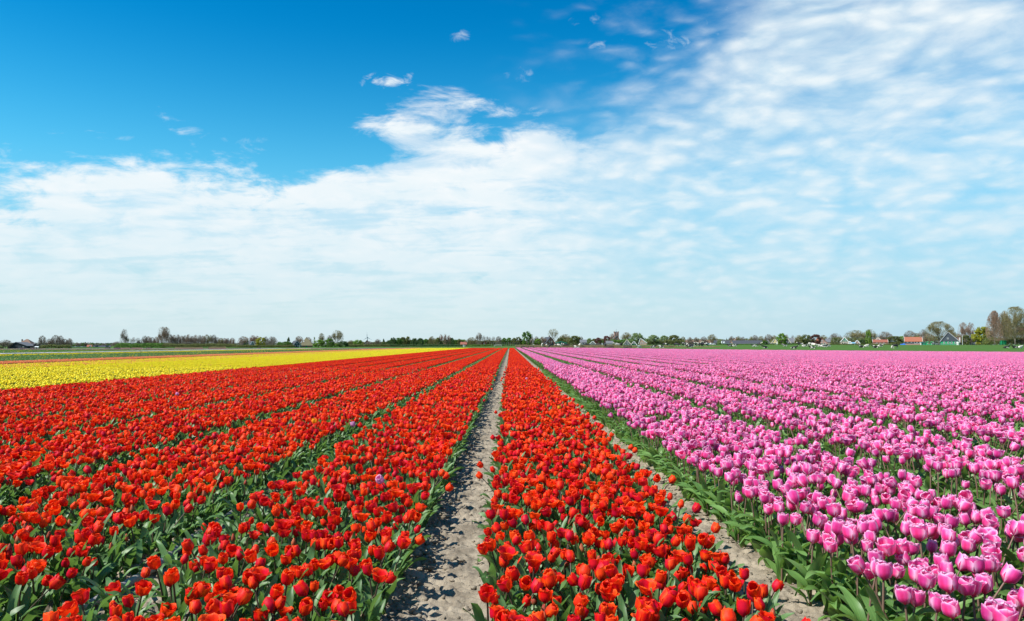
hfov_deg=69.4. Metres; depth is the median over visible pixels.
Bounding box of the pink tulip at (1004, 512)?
[995,505,1014,548]
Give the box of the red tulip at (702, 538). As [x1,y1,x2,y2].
[697,533,715,572]
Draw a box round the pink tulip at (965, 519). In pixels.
[938,513,978,555]
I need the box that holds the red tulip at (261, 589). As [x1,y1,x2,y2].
[235,565,284,594]
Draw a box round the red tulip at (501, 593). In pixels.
[483,566,521,602]
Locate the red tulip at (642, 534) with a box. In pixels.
[639,532,653,555]
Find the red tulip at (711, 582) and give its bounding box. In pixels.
[682,575,718,615]
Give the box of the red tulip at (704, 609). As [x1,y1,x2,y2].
[699,601,713,620]
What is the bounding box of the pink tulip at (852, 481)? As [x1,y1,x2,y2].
[848,478,857,513]
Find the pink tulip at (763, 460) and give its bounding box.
[745,457,769,474]
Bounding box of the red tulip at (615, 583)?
[585,576,639,620]
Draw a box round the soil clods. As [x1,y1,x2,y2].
[101,418,827,620]
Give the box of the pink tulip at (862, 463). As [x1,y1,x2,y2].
[856,457,880,494]
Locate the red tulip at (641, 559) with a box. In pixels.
[636,553,676,584]
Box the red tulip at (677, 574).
[655,570,681,592]
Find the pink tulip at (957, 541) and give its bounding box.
[954,536,959,600]
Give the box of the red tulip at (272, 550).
[261,542,300,582]
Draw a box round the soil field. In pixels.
[3,350,1016,620]
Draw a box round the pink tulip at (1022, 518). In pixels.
[1001,514,1023,547]
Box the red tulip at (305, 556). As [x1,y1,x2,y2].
[293,538,329,573]
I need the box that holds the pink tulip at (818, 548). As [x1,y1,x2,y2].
[786,520,860,571]
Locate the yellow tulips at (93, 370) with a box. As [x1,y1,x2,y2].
[0,348,463,385]
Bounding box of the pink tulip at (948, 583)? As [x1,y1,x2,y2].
[938,571,958,597]
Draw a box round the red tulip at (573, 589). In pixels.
[561,561,603,611]
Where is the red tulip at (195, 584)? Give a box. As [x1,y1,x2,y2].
[177,581,205,613]
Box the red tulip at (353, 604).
[323,600,359,620]
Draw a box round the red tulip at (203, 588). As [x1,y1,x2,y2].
[162,581,211,620]
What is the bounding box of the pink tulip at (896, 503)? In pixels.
[891,498,902,534]
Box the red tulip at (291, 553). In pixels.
[266,546,295,585]
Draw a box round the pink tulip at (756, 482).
[753,479,789,528]
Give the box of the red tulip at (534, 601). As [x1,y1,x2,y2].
[507,589,536,614]
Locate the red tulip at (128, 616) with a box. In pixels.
[122,611,133,620]
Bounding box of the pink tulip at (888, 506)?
[861,485,891,530]
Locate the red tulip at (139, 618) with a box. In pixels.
[133,615,145,620]
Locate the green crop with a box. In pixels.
[0,349,353,360]
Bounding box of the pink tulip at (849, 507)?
[845,500,883,534]
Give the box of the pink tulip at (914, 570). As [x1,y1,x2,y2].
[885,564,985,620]
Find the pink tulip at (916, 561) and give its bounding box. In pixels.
[869,558,934,620]
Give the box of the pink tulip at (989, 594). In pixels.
[941,572,991,615]
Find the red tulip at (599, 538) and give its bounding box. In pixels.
[561,529,601,571]
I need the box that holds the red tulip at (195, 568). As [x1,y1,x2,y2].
[152,562,199,603]
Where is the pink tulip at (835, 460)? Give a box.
[816,456,857,495]
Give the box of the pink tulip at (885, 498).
[881,492,890,522]
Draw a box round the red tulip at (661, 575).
[651,569,672,612]
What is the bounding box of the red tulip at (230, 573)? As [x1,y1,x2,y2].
[214,567,252,590]
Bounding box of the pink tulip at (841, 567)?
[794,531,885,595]
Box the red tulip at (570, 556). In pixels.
[553,550,594,610]
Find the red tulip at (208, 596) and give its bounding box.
[201,591,216,613]
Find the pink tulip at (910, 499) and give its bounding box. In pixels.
[879,495,919,536]
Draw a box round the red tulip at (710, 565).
[708,560,720,599]
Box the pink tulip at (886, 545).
[864,536,907,592]
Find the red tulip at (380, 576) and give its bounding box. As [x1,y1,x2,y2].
[361,567,391,620]
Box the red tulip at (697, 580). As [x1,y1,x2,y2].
[668,577,722,614]
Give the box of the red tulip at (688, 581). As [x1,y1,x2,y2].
[670,573,724,599]
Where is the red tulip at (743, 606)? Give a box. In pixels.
[736,597,750,620]
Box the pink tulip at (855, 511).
[850,499,883,545]
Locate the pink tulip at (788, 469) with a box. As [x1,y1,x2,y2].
[783,467,822,501]
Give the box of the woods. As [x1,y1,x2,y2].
[0,342,343,345]
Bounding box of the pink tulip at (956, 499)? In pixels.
[953,496,972,536]
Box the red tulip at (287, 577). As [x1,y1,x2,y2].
[267,568,310,620]
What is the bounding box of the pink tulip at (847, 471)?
[811,463,851,499]
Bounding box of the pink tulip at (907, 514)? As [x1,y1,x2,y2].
[892,511,913,537]
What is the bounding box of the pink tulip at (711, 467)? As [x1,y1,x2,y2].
[697,464,731,517]
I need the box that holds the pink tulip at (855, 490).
[844,488,869,520]
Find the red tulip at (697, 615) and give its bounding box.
[670,604,703,620]
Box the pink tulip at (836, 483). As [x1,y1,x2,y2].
[804,477,842,517]
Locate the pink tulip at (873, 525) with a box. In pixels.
[868,519,892,587]
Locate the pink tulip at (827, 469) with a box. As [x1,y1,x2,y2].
[811,463,832,513]
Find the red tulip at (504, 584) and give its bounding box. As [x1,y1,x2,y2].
[496,576,540,614]
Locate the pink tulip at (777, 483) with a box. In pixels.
[759,478,801,531]
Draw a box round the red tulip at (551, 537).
[536,530,555,561]
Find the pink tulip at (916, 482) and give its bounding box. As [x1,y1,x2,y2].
[910,475,953,511]
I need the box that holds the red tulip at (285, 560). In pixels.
[268,554,291,584]
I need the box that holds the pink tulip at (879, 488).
[859,482,886,511]
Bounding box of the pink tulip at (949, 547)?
[901,538,970,590]
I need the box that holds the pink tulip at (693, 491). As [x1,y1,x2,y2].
[683,463,719,506]
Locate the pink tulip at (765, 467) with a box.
[759,463,784,501]
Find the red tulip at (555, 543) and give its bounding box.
[542,540,576,572]
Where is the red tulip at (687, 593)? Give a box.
[680,589,703,620]
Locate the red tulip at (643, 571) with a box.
[629,563,654,613]
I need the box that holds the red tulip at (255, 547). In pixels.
[240,544,276,589]
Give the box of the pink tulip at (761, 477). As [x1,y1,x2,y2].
[758,474,764,505]
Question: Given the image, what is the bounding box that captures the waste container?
[1000,340,1006,344]
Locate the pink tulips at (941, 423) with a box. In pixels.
[516,347,1023,620]
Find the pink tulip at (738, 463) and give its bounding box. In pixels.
[734,458,773,490]
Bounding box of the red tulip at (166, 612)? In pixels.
[160,602,186,618]
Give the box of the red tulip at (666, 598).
[618,589,675,620]
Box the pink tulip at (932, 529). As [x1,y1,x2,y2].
[923,522,939,562]
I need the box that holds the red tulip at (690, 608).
[687,600,697,620]
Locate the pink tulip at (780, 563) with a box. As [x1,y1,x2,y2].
[758,512,810,581]
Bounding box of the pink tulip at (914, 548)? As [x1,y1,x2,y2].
[886,542,919,581]
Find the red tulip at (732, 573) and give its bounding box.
[709,569,736,598]
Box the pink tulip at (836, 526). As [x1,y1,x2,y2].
[821,518,862,614]
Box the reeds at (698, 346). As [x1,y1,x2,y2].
[675,346,719,346]
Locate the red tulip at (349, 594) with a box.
[342,586,387,620]
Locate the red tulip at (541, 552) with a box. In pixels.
[518,539,554,571]
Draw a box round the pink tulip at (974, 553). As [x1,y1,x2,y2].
[932,524,983,564]
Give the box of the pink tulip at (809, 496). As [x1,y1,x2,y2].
[798,493,815,525]
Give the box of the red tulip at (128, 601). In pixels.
[122,594,151,617]
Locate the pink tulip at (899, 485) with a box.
[869,482,907,520]
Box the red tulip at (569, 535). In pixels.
[556,530,573,568]
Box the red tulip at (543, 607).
[540,595,569,617]
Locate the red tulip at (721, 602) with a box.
[712,583,736,618]
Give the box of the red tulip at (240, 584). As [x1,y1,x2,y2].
[205,569,250,612]
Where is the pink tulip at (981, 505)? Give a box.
[976,500,1023,538]
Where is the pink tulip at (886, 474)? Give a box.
[861,472,889,505]
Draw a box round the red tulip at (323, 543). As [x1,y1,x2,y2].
[312,538,329,582]
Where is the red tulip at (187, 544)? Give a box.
[181,538,233,585]
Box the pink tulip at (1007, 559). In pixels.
[969,520,1014,565]
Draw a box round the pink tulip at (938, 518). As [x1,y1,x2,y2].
[922,512,943,552]
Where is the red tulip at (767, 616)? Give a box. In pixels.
[758,610,775,620]
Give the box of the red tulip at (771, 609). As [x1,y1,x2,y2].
[769,604,775,619]
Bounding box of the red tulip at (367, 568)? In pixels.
[360,562,381,614]
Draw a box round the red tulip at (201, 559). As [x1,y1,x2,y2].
[178,555,215,588]
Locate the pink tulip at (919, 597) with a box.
[877,588,925,620]
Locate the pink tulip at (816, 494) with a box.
[770,490,824,535]
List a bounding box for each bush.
[279,341,292,344]
[313,340,324,346]
[324,338,334,346]
[338,341,348,346]
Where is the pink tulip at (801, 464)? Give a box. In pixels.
[800,462,832,490]
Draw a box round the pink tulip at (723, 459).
[704,458,734,507]
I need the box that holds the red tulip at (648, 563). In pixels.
[637,558,655,595]
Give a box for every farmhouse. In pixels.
[292,341,301,346]
[301,337,312,346]
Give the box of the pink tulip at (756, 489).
[742,486,785,535]
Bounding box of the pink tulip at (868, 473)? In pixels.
[838,469,883,507]
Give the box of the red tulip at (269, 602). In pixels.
[262,597,275,620]
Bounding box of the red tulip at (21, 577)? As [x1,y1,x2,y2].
[2,571,43,620]
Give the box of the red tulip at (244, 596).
[230,588,252,620]
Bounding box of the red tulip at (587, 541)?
[559,531,595,589]
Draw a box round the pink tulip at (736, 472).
[723,467,743,528]
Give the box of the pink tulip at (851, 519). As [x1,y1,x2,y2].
[845,517,860,545]
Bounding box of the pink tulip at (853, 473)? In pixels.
[838,469,868,504]
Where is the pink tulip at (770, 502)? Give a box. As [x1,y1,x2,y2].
[750,492,789,552]
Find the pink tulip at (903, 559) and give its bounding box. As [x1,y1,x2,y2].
[894,551,958,595]
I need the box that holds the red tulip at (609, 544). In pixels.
[595,538,630,581]
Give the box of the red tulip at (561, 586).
[515,580,566,610]
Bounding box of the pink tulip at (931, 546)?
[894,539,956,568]
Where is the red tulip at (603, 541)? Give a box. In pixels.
[574,539,614,573]
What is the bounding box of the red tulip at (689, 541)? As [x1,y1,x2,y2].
[667,534,708,581]
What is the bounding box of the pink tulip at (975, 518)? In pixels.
[936,508,981,551]
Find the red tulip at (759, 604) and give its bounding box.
[754,590,778,620]
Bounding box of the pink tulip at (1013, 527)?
[963,519,1021,573]
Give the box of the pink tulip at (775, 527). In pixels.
[739,503,789,554]
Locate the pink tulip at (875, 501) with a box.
[871,495,902,534]
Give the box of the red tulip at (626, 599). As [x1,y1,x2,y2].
[610,594,627,604]
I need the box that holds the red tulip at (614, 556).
[593,551,619,588]
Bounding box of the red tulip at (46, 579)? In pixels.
[22,575,52,620]
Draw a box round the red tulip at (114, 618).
[107,615,122,620]
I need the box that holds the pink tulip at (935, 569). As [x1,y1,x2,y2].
[926,564,980,620]
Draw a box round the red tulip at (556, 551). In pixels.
[521,547,560,573]
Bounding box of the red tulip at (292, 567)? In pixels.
[282,565,318,611]
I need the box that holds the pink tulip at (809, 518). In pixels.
[804,500,815,545]
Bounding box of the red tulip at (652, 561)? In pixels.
[634,556,662,596]
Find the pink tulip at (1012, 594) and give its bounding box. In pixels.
[964,589,1021,620]
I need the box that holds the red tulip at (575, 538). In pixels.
[555,536,577,565]
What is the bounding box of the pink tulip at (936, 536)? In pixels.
[929,531,938,564]
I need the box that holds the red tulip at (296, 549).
[286,540,315,589]
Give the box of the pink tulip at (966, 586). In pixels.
[915,575,975,620]
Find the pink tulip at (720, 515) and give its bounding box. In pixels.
[709,490,745,535]
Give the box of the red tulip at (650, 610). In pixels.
[630,608,653,620]
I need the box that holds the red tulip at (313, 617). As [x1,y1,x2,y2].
[277,592,332,620]
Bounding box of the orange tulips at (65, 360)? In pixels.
[0,348,401,363]
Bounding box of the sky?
[0,0,1023,344]
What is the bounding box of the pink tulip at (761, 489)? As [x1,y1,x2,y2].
[739,487,788,544]
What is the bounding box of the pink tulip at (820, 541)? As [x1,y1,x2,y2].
[804,534,849,558]
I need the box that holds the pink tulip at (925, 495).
[920,491,933,505]
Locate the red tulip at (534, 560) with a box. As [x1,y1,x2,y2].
[512,552,545,586]
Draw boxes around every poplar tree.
[120,329,128,342]
[157,327,166,344]
[161,327,170,344]
[331,331,343,344]
[476,332,482,343]
[958,323,968,341]
[966,322,975,342]
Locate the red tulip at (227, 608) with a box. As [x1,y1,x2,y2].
[220,599,233,620]
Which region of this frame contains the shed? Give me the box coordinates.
[714,340,730,344]
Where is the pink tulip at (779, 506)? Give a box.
[748,501,804,568]
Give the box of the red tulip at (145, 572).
[120,567,155,615]
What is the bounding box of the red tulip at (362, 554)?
[343,538,389,574]
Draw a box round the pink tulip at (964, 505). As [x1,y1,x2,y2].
[936,497,973,546]
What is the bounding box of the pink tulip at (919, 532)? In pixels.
[900,523,955,593]
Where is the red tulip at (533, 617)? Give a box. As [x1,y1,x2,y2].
[529,614,539,620]
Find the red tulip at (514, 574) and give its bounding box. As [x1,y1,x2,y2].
[505,563,542,611]
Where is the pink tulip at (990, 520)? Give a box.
[938,513,999,556]
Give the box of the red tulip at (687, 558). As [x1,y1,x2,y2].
[681,552,713,578]
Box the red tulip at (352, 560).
[324,557,366,619]
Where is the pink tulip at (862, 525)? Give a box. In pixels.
[827,518,907,580]
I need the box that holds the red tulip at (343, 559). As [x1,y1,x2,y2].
[303,553,349,611]
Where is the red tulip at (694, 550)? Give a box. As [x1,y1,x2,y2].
[686,542,713,571]
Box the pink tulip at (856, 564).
[847,555,908,619]
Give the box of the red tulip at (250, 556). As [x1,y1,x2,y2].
[240,549,275,591]
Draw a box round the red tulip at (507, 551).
[481,544,518,581]
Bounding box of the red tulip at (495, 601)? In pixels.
[485,592,499,620]
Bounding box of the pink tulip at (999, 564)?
[955,555,1003,606]
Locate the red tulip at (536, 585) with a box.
[497,578,543,614]
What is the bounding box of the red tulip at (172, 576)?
[142,567,188,617]
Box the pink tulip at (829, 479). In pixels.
[826,473,869,521]
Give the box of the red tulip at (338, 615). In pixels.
[323,596,362,620]
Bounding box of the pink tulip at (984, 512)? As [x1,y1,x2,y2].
[978,507,1016,556]
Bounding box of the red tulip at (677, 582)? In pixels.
[672,575,692,598]
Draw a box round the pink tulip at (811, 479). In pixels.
[807,472,817,489]
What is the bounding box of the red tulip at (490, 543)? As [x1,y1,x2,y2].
[477,537,514,578]
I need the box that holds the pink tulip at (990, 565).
[980,554,1002,600]
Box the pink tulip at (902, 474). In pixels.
[894,469,906,496]
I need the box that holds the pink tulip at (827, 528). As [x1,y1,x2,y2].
[813,520,845,600]
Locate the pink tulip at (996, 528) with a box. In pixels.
[949,526,1014,561]
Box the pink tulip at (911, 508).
[907,503,918,542]
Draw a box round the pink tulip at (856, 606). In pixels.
[837,556,898,620]
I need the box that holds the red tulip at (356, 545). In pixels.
[340,541,363,588]
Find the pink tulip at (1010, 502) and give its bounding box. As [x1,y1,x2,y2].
[1002,473,1019,515]
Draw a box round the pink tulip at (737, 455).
[733,452,746,490]
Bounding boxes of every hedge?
[39,344,71,348]
[113,343,162,347]
[161,343,236,347]
[236,344,294,347]
[348,344,389,346]
[389,339,464,346]
[389,344,462,346]
[467,344,514,346]
[468,340,526,344]
[562,338,607,344]
[610,339,649,344]
[647,339,683,344]
[718,343,822,344]
[829,343,890,344]
[830,337,896,343]
[910,336,985,344]
[981,337,1023,344]
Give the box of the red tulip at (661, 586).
[654,577,674,620]
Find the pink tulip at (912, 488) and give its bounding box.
[904,484,970,527]
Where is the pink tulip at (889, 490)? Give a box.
[885,485,895,497]
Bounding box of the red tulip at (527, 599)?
[508,594,530,613]
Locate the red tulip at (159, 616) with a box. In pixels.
[146,613,178,620]
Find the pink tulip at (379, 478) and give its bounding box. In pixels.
[375,474,404,499]
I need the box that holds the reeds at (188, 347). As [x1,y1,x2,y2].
[175,347,202,348]
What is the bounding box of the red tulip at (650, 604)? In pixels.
[645,587,665,620]
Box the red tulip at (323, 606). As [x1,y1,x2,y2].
[318,598,336,620]
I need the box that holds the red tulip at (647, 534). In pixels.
[643,531,684,566]
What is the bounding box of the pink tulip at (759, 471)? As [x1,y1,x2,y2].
[752,464,776,496]
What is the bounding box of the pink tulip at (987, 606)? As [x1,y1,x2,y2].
[981,599,997,620]
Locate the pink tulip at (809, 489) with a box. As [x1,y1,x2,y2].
[802,487,810,520]
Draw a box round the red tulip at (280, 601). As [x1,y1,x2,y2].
[268,595,285,620]
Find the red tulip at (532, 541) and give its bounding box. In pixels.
[514,538,554,578]
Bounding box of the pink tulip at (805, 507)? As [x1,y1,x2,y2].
[795,500,815,553]
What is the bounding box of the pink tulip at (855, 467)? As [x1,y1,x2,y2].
[841,465,859,487]
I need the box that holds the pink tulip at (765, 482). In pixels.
[762,480,768,504]
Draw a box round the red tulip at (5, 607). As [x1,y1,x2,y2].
[0,581,36,617]
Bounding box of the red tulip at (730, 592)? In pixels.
[714,589,744,605]
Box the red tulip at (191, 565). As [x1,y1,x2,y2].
[171,559,213,613]
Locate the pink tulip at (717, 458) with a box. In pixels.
[711,455,723,495]
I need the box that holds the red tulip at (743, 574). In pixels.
[735,568,751,620]
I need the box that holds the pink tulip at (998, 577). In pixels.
[980,548,1005,602]
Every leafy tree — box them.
[255,337,265,344]
[353,340,362,343]
[388,337,396,346]
[395,338,401,344]
[404,336,410,346]
[410,338,416,344]
[417,338,424,346]
[435,337,441,346]
[500,338,507,344]
[511,338,516,344]
[516,337,521,344]
[522,331,532,344]
[568,335,581,344]
[595,338,601,343]
[602,336,610,342]
[630,333,645,344]
[645,335,658,344]
[659,335,668,344]
[667,335,681,344]
[775,333,787,344]
[799,334,810,343]
[810,334,822,343]
[865,330,870,343]
[887,336,903,342]
[961,335,970,344]
[971,326,990,344]
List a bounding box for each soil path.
[40,420,381,620]
[361,377,503,620]
[496,349,508,379]
[515,349,546,378]
[548,379,851,620]
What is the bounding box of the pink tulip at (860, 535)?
[855,514,876,548]
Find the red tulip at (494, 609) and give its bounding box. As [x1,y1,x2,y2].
[489,604,505,620]
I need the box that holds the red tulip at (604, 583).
[596,580,615,612]
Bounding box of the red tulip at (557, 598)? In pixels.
[540,595,561,620]
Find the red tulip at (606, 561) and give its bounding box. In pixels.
[589,558,638,606]
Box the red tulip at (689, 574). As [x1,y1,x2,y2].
[683,566,701,597]
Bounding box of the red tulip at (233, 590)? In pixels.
[226,586,258,618]
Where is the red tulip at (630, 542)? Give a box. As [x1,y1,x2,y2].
[612,536,643,564]
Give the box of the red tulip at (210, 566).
[178,557,218,611]
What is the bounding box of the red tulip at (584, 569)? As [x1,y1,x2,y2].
[558,563,590,618]
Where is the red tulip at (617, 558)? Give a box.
[587,550,621,578]
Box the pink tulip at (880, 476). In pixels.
[874,472,884,481]
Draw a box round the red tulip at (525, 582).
[519,578,545,606]
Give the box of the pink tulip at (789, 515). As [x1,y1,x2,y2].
[772,493,806,529]
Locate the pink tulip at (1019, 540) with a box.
[1008,533,1023,557]
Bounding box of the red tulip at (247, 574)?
[239,570,269,617]
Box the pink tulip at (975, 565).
[938,556,1023,620]
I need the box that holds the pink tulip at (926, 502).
[892,499,937,542]
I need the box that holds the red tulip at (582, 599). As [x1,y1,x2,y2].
[547,593,588,620]
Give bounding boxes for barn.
[7,342,32,348]
[21,339,33,343]
[541,336,555,344]
[733,340,762,344]
[939,332,959,344]
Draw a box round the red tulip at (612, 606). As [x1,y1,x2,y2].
[589,602,617,620]
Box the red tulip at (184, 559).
[150,553,203,593]
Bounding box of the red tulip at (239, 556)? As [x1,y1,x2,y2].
[210,548,264,585]
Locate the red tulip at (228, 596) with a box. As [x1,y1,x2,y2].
[220,592,238,620]
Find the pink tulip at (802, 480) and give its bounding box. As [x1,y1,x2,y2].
[796,474,850,529]
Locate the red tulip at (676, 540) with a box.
[637,535,681,572]
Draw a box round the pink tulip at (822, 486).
[799,483,838,514]
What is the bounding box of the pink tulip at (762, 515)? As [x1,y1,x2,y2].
[741,484,776,523]
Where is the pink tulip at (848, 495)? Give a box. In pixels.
[842,488,876,535]
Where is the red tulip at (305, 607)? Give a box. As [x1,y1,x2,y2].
[278,599,312,620]
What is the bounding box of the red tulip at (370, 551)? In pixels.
[358,545,388,569]
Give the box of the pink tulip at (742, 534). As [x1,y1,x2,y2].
[729,485,762,547]
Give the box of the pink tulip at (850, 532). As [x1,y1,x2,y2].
[815,523,878,606]
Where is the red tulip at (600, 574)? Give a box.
[578,567,615,619]
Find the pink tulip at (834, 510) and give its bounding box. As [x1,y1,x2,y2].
[824,502,859,556]
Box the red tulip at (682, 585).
[672,581,686,610]
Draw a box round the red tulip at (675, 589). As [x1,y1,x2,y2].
[663,586,685,616]
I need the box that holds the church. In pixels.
[613,331,619,344]
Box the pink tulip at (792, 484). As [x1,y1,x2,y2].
[743,477,796,521]
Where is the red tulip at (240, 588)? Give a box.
[224,587,248,620]
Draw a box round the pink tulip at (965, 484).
[953,480,978,526]
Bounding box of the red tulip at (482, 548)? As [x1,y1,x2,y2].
[477,543,500,588]
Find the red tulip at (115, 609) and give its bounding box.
[109,604,121,616]
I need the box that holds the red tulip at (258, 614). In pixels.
[253,607,269,620]
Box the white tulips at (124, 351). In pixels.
[0,348,301,354]
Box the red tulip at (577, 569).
[564,563,602,608]
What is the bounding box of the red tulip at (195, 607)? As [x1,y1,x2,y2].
[189,599,201,620]
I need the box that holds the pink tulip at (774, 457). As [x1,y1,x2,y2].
[756,454,786,491]
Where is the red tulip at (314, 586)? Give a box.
[293,580,326,620]
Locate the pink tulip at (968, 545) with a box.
[960,536,987,606]
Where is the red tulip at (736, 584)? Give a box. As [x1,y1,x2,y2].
[725,575,746,620]
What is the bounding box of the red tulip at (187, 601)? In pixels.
[184,593,207,620]
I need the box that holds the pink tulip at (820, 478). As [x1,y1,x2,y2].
[795,471,826,516]
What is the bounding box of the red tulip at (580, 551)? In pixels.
[574,541,583,567]
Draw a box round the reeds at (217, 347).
[208,346,225,348]
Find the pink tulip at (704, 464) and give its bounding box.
[684,459,731,515]
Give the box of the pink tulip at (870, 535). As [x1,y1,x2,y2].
[847,530,907,591]
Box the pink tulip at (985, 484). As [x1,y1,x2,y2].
[979,477,1006,524]
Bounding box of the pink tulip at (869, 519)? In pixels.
[815,517,871,549]
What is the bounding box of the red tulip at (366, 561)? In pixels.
[359,558,403,592]
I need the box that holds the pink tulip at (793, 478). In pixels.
[759,474,798,513]
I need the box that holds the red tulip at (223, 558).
[200,552,236,585]
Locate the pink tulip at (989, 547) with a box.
[979,542,1006,601]
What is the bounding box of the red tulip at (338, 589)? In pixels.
[324,584,343,620]
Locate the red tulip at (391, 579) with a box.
[341,571,396,616]
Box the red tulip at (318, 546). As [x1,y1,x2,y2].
[314,538,335,575]
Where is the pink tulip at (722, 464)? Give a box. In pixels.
[710,461,740,494]
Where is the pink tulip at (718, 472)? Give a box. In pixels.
[693,467,743,521]
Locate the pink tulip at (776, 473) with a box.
[774,469,779,491]
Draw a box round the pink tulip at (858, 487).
[853,483,871,513]
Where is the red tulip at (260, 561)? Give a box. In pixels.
[249,557,271,613]
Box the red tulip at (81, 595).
[71,588,118,620]
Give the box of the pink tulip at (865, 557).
[856,541,866,560]
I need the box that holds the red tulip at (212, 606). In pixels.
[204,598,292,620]
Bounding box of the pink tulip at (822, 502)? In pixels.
[817,496,828,531]
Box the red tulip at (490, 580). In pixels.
[472,560,509,606]
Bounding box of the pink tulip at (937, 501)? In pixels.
[932,497,942,521]
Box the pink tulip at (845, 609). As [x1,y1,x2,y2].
[818,573,901,620]
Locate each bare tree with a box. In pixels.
[0,340,12,348]
[37,335,46,345]
[50,335,59,344]
[60,339,66,344]
[66,338,72,346]
[166,335,173,343]
[171,335,177,345]
[185,334,191,343]
[203,334,209,347]
[210,335,216,342]
[237,336,248,344]
[248,336,255,342]
[266,336,277,344]
[295,336,303,342]
[428,336,435,344]
[466,337,476,344]
[495,336,501,344]
[538,337,546,344]
[547,329,558,339]
[560,334,573,343]
[622,332,631,340]
[707,334,717,342]
[764,334,773,341]
[794,335,800,343]
[828,333,841,343]
[846,330,866,341]
[862,329,877,339]
[876,331,891,339]
[903,330,916,340]
[917,329,927,336]
[922,333,935,344]
[924,321,954,344]
[985,310,1003,341]
[986,322,1009,341]
[995,311,1012,340]
[999,306,1023,344]
[1016,323,1023,344]
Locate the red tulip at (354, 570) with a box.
[342,564,362,620]
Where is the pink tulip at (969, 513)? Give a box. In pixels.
[958,509,1008,544]
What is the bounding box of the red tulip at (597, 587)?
[582,583,602,620]
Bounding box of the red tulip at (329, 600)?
[291,589,338,620]
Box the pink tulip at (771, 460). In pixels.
[767,458,783,497]
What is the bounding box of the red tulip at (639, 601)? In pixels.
[631,596,645,620]
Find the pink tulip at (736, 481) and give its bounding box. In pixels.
[709,478,743,516]
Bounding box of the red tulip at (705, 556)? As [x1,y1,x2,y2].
[692,549,726,582]
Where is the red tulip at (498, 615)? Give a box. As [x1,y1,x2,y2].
[495,602,524,620]
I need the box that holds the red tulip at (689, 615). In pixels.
[682,581,719,620]
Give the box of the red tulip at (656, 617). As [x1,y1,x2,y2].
[652,611,659,620]
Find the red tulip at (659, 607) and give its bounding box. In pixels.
[643,597,682,620]
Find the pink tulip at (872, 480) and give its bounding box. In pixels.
[866,475,894,508]
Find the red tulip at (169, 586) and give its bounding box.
[153,575,180,611]
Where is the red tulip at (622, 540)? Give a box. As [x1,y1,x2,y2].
[618,536,636,562]
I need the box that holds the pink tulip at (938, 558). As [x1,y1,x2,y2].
[931,552,980,608]
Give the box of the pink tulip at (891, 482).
[884,476,919,517]
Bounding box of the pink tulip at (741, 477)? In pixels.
[717,473,752,511]
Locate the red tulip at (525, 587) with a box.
[514,575,532,611]
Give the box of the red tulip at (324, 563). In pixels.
[316,556,335,589]
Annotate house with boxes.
[241,341,254,347]
[638,338,646,344]
[686,340,713,344]
[840,337,848,343]
[904,336,922,344]
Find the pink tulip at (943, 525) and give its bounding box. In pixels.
[937,522,962,570]
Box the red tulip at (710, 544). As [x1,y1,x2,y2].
[660,536,713,568]
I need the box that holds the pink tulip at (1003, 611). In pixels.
[992,601,1018,620]
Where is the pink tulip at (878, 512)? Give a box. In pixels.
[870,508,928,556]
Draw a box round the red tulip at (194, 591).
[164,586,218,620]
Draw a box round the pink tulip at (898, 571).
[880,562,905,616]
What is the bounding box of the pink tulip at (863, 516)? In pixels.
[839,514,877,549]
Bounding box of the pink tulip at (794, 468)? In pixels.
[776,462,800,495]
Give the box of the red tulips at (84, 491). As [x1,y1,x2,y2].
[0,348,810,620]
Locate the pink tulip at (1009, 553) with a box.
[1000,519,1023,580]
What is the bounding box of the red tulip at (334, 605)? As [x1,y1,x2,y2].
[297,598,341,620]
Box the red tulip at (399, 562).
[384,535,409,572]
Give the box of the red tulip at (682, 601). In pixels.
[674,591,689,620]
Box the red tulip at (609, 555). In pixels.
[599,552,614,578]
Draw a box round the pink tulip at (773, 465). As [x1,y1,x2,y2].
[769,461,778,471]
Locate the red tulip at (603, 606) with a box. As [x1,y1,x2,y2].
[582,593,632,620]
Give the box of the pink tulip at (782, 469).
[779,466,784,481]
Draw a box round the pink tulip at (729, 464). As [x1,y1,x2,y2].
[707,460,743,502]
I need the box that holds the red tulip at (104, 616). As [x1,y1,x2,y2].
[97,600,117,620]
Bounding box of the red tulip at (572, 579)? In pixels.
[567,572,609,608]
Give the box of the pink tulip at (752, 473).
[748,470,756,475]
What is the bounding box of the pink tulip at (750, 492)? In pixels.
[722,487,776,551]
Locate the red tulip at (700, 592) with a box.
[691,584,711,620]
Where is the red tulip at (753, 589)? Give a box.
[747,580,783,613]
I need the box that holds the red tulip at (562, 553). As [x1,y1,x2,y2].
[543,548,578,577]
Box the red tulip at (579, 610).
[553,598,593,620]
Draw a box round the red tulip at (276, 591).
[238,583,294,616]
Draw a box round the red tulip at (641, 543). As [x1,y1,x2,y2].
[613,536,661,577]
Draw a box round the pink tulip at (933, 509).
[929,505,938,522]
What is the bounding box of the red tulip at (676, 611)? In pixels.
[628,586,679,619]
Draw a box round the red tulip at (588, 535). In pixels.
[583,532,622,564]
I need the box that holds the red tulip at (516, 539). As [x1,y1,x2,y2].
[493,533,520,564]
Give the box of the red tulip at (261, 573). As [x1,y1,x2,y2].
[248,566,271,617]
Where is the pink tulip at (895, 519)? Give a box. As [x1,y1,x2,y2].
[879,508,898,539]
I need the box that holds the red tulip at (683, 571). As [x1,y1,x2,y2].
[667,566,687,586]
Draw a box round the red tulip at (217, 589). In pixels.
[204,581,226,610]
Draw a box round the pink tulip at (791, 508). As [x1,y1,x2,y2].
[775,499,819,546]
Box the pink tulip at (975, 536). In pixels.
[954,527,981,567]
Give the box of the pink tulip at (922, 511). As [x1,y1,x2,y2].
[890,503,960,557]
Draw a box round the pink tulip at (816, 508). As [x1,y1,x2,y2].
[780,504,818,530]
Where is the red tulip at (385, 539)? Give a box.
[372,535,396,577]

